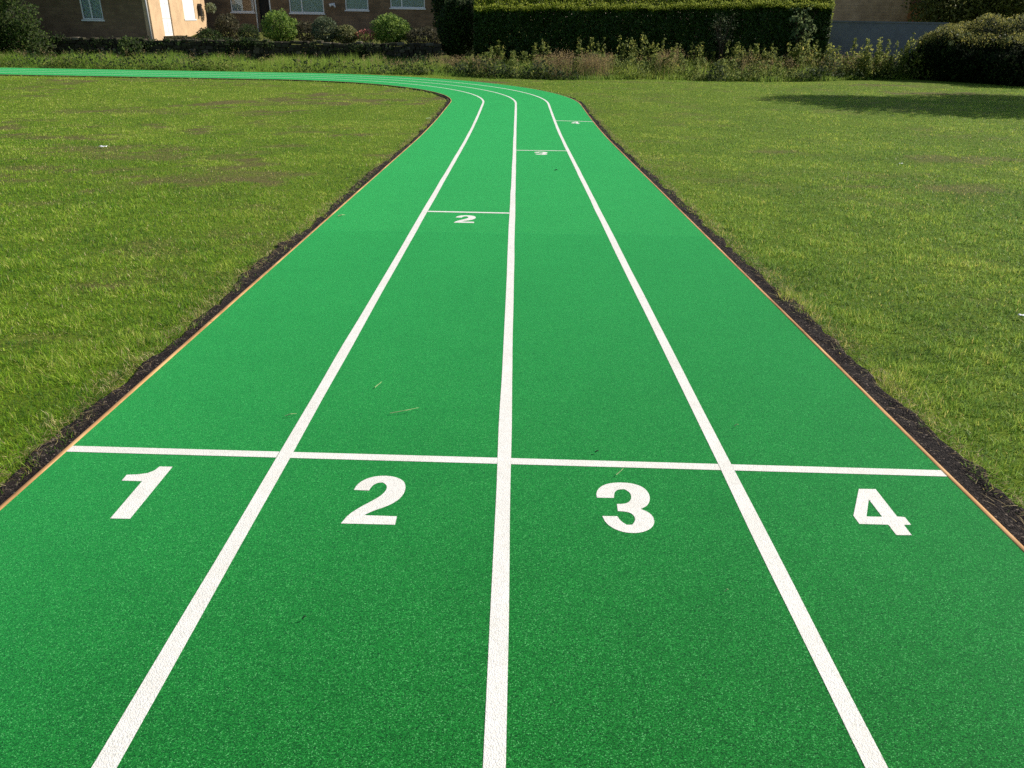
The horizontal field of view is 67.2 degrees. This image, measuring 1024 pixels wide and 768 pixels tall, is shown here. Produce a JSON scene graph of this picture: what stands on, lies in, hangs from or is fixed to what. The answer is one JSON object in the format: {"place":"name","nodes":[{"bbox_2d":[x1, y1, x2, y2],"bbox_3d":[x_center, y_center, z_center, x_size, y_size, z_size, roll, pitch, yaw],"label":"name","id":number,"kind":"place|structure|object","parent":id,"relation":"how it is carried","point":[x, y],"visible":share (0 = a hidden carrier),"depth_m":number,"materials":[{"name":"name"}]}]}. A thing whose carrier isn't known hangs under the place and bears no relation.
{"place":"outdoors","nodes":[
{"label":"outdoors","id":0,"kind":"place"},
{"bbox_2d":[0,75,446,493],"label":"lawn grass","id":1,"kind":"structure","parent":0,"point":[30,264],"depth_m":7.45,"materials":[{"name":"green plant"}]},
{"bbox_2d":[0,48,914,81],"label":"tall grass","id":2,"kind":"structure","parent":0,"point":[268,63],"depth_m":32.26,"materials":[{"name":"green plant"}]},
{"bbox_2d":[0,68,1023,767],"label":"running track","id":3,"kind":"structure","parent":0,"point":[526,302],"depth_m":2.70,"materials":[{"name":"green rubber"}]},
{"bbox_2d":[0,19,1023,513],"bbox_3d":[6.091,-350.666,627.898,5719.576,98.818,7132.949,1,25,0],"label":"ground","id":4,"kind":"structure","parent":0,"point":[238,171],"depth_m":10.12,"materials":[{"name":"plant"}]},
{"bbox_2d":[0,0,59,58],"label":"evergreen tree","id":5,"kind":"object","parent":4,"relation":"on","point":[11,30],"visible":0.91,"depth_m":33.90,"materials":[{"name":"green plant"}]},
{"bbox_2d":[0,0,207,47],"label":"house","id":6,"kind":"structure","parent":4,"relation":"on","point":[154,19],"depth_m":36.59,"materials":[{"name":"brown brick"}]},
{"bbox_2d":[79,0,104,20],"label":"window","id":7,"kind":"structure","parent":6,"relation":"in","point":[92,9],"depth_m":36.40,"materials":[{"name":"glass"}]},
{"bbox_2d":[160,0,172,35],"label":"door","id":8,"kind":"structure","parent":6,"relation":"in","point":[165,12],"depth_m":38.13,"materials":[{"name":"white plastic"}]},
{"bbox_2d":[204,0,216,12],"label":"hanging basket","id":9,"kind":"object","parent":6,"relation":"attached to","point":[212,10],"visible":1,"depth_m":42.24,"materials":[{"name":"green plant"}]},
{"bbox_2d":[117,35,145,57],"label":"wall plant","id":10,"kind":"object","parent":4,"relation":"on","point":[125,42],"depth_m":34.80,"materials":[{"name":"green plant"}]},
{"bbox_2d":[164,35,200,42],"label":"garden shrub","id":11,"kind":"object","parent":4,"relation":"on","point":[180,37],"visible":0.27,"depth_m":37.16,"materials":[{"name":"green plant"}]},
{"bbox_2d":[193,27,223,42],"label":"garden shrub","id":12,"kind":"object","parent":4,"relation":"on","point":[203,32],"visible":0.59,"depth_m":37.77,"materials":[{"name":"green plant"}]},
{"bbox_2d":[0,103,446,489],"bbox_3d":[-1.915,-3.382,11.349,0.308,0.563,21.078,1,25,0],"label":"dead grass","id":13,"kind":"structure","parent":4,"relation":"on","point":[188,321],"depth_m":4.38,"materials":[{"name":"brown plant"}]},
{"bbox_2d":[6,36,442,61],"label":"stone wall","id":14,"kind":"structure","parent":4,"relation":"on","point":[75,44],"depth_m":35.41,"materials":[{"name":"grey stone"}]},
{"bbox_2d":[7,31,422,61],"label":"wall creepers","id":15,"kind":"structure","parent":14,"relation":"attached to","point":[245,39],"depth_m":35.25,"materials":[{"name":"green plant"}]},
{"bbox_2d":[0,75,450,504],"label":"bare soil","id":16,"kind":"structure","parent":4,"relation":"on","point":[110,400],"depth_m":4.12,"materials":[{"name":"brown soil"}]},
{"bbox_2d":[0,74,450,509],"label":"edging board","id":17,"kind":"object","parent":4,"relation":"on","point":[61,453],"visible":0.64,"depth_m":4.36,"materials":[{"name":"brown wood"}]},
{"bbox_2d":[213,13,239,39],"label":"garden shrub","id":18,"kind":"object","parent":4,"relation":"on","point":[226,19],"visible":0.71,"depth_m":38.41,"materials":[{"name":"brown plant"}]},
{"bbox_2d":[237,23,261,43],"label":"garden shrub","id":19,"kind":"object","parent":4,"relation":"on","point":[244,29],"visible":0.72,"depth_m":37.39,"materials":[{"name":"green plant"}]},
{"bbox_2d":[260,7,299,41],"bbox_3d":[-11.160,-16.965,36.983,1.840,2.030,1.912,1,25,0],"label":"garden shrub","id":20,"kind":"object","parent":4,"relation":"on","point":[284,19],"visible":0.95,"depth_m":36.57,"materials":[{"name":"green plant"}]},
{"bbox_2d":[294,20,315,42],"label":"garden shrub","id":21,"kind":"object","parent":4,"relation":"on","point":[305,27],"visible":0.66,"depth_m":37.38,"materials":[{"name":"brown plant"}]},
{"bbox_2d":[204,0,436,34],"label":"house","id":22,"kind":"structure","parent":4,"relation":"on","point":[357,15],"depth_m":44.27,"materials":[{"name":"brown brick"}]},
{"bbox_2d":[230,0,254,13],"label":"window","id":23,"kind":"structure","parent":22,"relation":"in","point":[237,7],"depth_m":44.26,"materials":[{"name":"glass"}]},
{"bbox_2d":[259,0,271,30],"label":"door","id":24,"kind":"structure","parent":22,"relation":"in","point":[264,4],"depth_m":44.39,"materials":[{"name":"brown wood"}]},
{"bbox_2d":[289,0,324,14],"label":"window","id":25,"kind":"structure","parent":22,"relation":"in","point":[316,7],"depth_m":44.26,"materials":[{"name":"glass"}]},
{"bbox_2d":[345,0,369,11],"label":"window","id":26,"kind":"structure","parent":22,"relation":"in","point":[352,5],"depth_m":44.18,"materials":[{"name":"glass"}]},
{"bbox_2d":[390,0,425,9],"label":"window","id":27,"kind":"structure","parent":22,"relation":"in","point":[402,4],"depth_m":44.14,"materials":[{"name":"glass"}]},
{"bbox_2d":[311,15,338,42],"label":"garden shrub","id":28,"kind":"object","parent":4,"relation":"on","point":[316,33],"visible":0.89,"depth_m":36.67,"materials":[{"name":"green plant"}]},
{"bbox_2d":[334,24,357,43],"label":"garden shrub","id":29,"kind":"object","parent":4,"relation":"on","point":[346,33],"visible":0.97,"depth_m":36.74,"materials":[{"name":"green plant"}]},
{"bbox_2d":[356,29,375,42],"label":"flowering plant","id":30,"kind":"object","parent":4,"relation":"on","point":[369,37],"visible":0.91,"depth_m":36.85,"materials":[{"name":"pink plant"}]},
{"bbox_2d":[370,12,412,43],"bbox_3d":[-5.772,-16.817,37.013,2.147,1.945,1.973,1,25,0],"label":"garden shrub","id":31,"kind":"object","parent":4,"relation":"on","point":[384,30],"visible":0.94,"depth_m":36.51,"materials":[{"name":"green plant"}]},
{"bbox_2d":[405,25,440,46],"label":"garden shrub","id":32,"kind":"object","parent":4,"relation":"on","point":[414,33],"visible":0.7,"depth_m":36.28,"materials":[{"name":"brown plant"}]},
{"bbox_2d":[2,52,881,80],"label":"seed stalks","id":33,"kind":"object","parent":4,"relation":"on","point":[581,70],"visible":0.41,"depth_m":30.97,"materials":[{"name":"brown plant"}]},
{"bbox_2d":[0,51,897,81],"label":"broadleaf weeds","id":34,"kind":"object","parent":4,"relation":"on","point":[726,67],"visible":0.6,"depth_m":31.55,"materials":[{"name":"green plant"}]},
{"bbox_2d":[0,42,897,74],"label":"tall grass","id":35,"kind":"object","parent":4,"relation":"on","point":[591,60],"visible":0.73,"depth_m":31.81,"materials":[{"name":"green plant"}]},
{"bbox_2d":[430,0,473,31],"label":"tall bush","id":36,"kind":"object","parent":4,"relation":"on","point":[436,5],"visible":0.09,"depth_m":37.75,"materials":[{"name":"green plant"}]},
{"bbox_2d":[436,0,474,61],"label":"tall bush","id":37,"kind":"object","parent":4,"relation":"on","point":[455,33],"visible":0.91,"depth_m":34.84,"materials":[{"name":"green plant"}]},
{"bbox_2d":[7,46,906,81],"bbox_3d":[-5.289,-13.481,31.983,44.948,1.210,5.089,0,25,-2],"label":"ground cover","id":38,"kind":"object","parent":4,"relation":"on","point":[554,74],"visible":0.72,"depth_m":31.38,"materials":[{"name":"green plant"}]},
{"bbox_2d":[488,40,516,64],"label":"weed clump","id":39,"kind":"object","parent":4,"relation":"on","point":[501,53],"visible":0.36,"depth_m":33.36,"materials":[{"name":"green plant"}]},
{"bbox_2d":[0,67,1023,551],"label":"edging board","id":40,"kind":"object","parent":4,"relation":"on","point":[968,495],"visible":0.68,"depth_m":3.79,"materials":[{"name":"brown wood"}]},
{"bbox_2d":[528,38,550,65],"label":"weed clump","id":41,"kind":"object","parent":4,"relation":"on","point":[537,52],"visible":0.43,"depth_m":33.33,"materials":[{"name":"green plant"}]},
{"bbox_2d":[571,37,605,66],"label":"weed clump","id":42,"kind":"object","parent":4,"relation":"on","point":[591,44],"visible":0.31,"depth_m":33.28,"materials":[{"name":"green plant"}]},
{"bbox_2d":[615,32,651,66],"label":"weed clump","id":43,"kind":"object","parent":4,"relation":"on","point":[632,48],"visible":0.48,"depth_m":33.10,"materials":[{"name":"green plant"}]},
{"bbox_2d":[472,0,835,69],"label":"hedge","id":44,"kind":"object","parent":4,"relation":"on","point":[760,22],"visible":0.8,"depth_m":33.80,"materials":[{"name":"green plant"}]},
{"bbox_2d":[649,38,682,66],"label":"weed clump","id":45,"kind":"object","parent":4,"relation":"on","point":[657,50],"visible":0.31,"depth_m":33.11,"materials":[{"name":"green plant"}]},
{"bbox_2d":[684,41,715,64],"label":"weed clump","id":46,"kind":"object","parent":4,"relation":"on","point":[701,55],"visible":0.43,"depth_m":33.38,"materials":[{"name":"green plant"}]},
{"bbox_2d":[408,76,1023,545],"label":"bare soil","id":47,"kind":"structure","parent":4,"relation":"on","point":[944,456],"depth_m":3.77,"materials":[{"name":"brown soil"}]},
{"bbox_2d":[586,107,1023,528],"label":"dead grass","id":48,"kind":"structure","parent":47,"relation":"on","point":[1017,497],"depth_m":4.30,"materials":[{"name":"brown plant"}]},
{"bbox_2d":[711,9,738,60],"bbox_3d":[9.138,-14.830,33.489,1.197,2.755,0.745,-4,26,-10],"label":"sapling","id":49,"kind":"object","parent":4,"relation":"on","point":[721,49],"visible":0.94,"depth_m":33.33,"materials":[{"name":"green plant"}]},
{"bbox_2d":[720,40,759,71],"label":"weed clump","id":50,"kind":"object","parent":4,"relation":"on","point":[737,49],"visible":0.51,"depth_m":32.92,"materials":[{"name":"green plant"}]},
{"bbox_2d":[751,43,778,69],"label":"weed clump","id":51,"kind":"object","parent":4,"relation":"on","point":[773,56],"visible":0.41,"depth_m":32.77,"materials":[{"name":"green plant"}]},
{"bbox_2d":[789,4,816,56],"bbox_3d":[12.595,-14.979,33.685,1.279,2.953,0.961,11,27,19],"label":"sapling","id":52,"kind":"object","parent":4,"relation":"on","point":[802,26],"visible":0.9,"depth_m":33.39,"materials":[{"name":"green plant"}]},
{"bbox_2d":[783,36,822,68],"bbox_3d":[12.533,-14.097,33.254,1.909,1.706,1.634,1,25,0],"label":"weed clump","id":53,"kind":"object","parent":4,"relation":"on","point":[797,51],"visible":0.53,"depth_m":32.96,"materials":[{"name":"green plant"}]},
{"bbox_2d":[700,0,936,61],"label":"house","id":54,"kind":"structure","parent":4,"relation":"on","point":[868,10],"depth_m":39.93,"materials":[{"name":"beige stone"}]},
{"bbox_2d":[812,40,850,75],"bbox_3d":[13.776,-13.967,33.172,1.829,1.559,1.419,1,25,0],"label":"weed clump","id":55,"kind":"object","parent":4,"relation":"on","point":[828,52],"visible":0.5,"depth_m":32.97,"materials":[{"name":"green plant"}]},
{"bbox_2d":[843,37,882,79],"bbox_3d":[15.179,-14.066,33.275,1.857,1.720,1.596,12,27,21],"label":"weed clump","id":56,"kind":"object","parent":4,"relation":"on","point":[866,56],"visible":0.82,"depth_m":33.07,"materials":[{"name":"green plant"}]},
{"bbox_2d":[826,20,948,66],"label":"garden wall","id":57,"kind":"structure","parent":4,"relation":"on","point":[843,34],"depth_m":35.94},
{"bbox_2d":[868,37,908,79],"bbox_3d":[16.369,-13.990,33.131,1.928,1.717,1.294,1,25,0],"label":"weed clump","id":58,"kind":"object","parent":4,"relation":"on","point":[886,61],"visible":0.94,"depth_m":33.10,"materials":[{"name":"green plant"}]},
{"bbox_2d":[897,33,929,78],"bbox_3d":[17.469,-14.275,33.506,1.604,1.917,1.396,1,25,0],"label":"weed clump","id":59,"kind":"object","parent":4,"relation":"on","point":[907,46],"visible":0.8,"depth_m":33.26,"materials":[{"name":"green plant"}]},
{"bbox_2d":[906,51,938,79],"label":"weed clump","id":60,"kind":"object","parent":4,"relation":"on","point":[919,62],"visible":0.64,"depth_m":33.20,"materials":[{"name":"green plant"}]},
{"bbox_2d":[900,0,1023,33],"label":"garden tree","id":61,"kind":"object","parent":4,"relation":"on","point":[954,11],"visible":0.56,"depth_m":36.69,"materials":[{"name":"green plant"}]},
{"bbox_2d":[906,13,1023,86],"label":"bramble bank","id":62,"kind":"structure","parent":4,"relation":"on","point":[973,52],"depth_m":32.10,"materials":[{"name":"green plant"}]}
]}

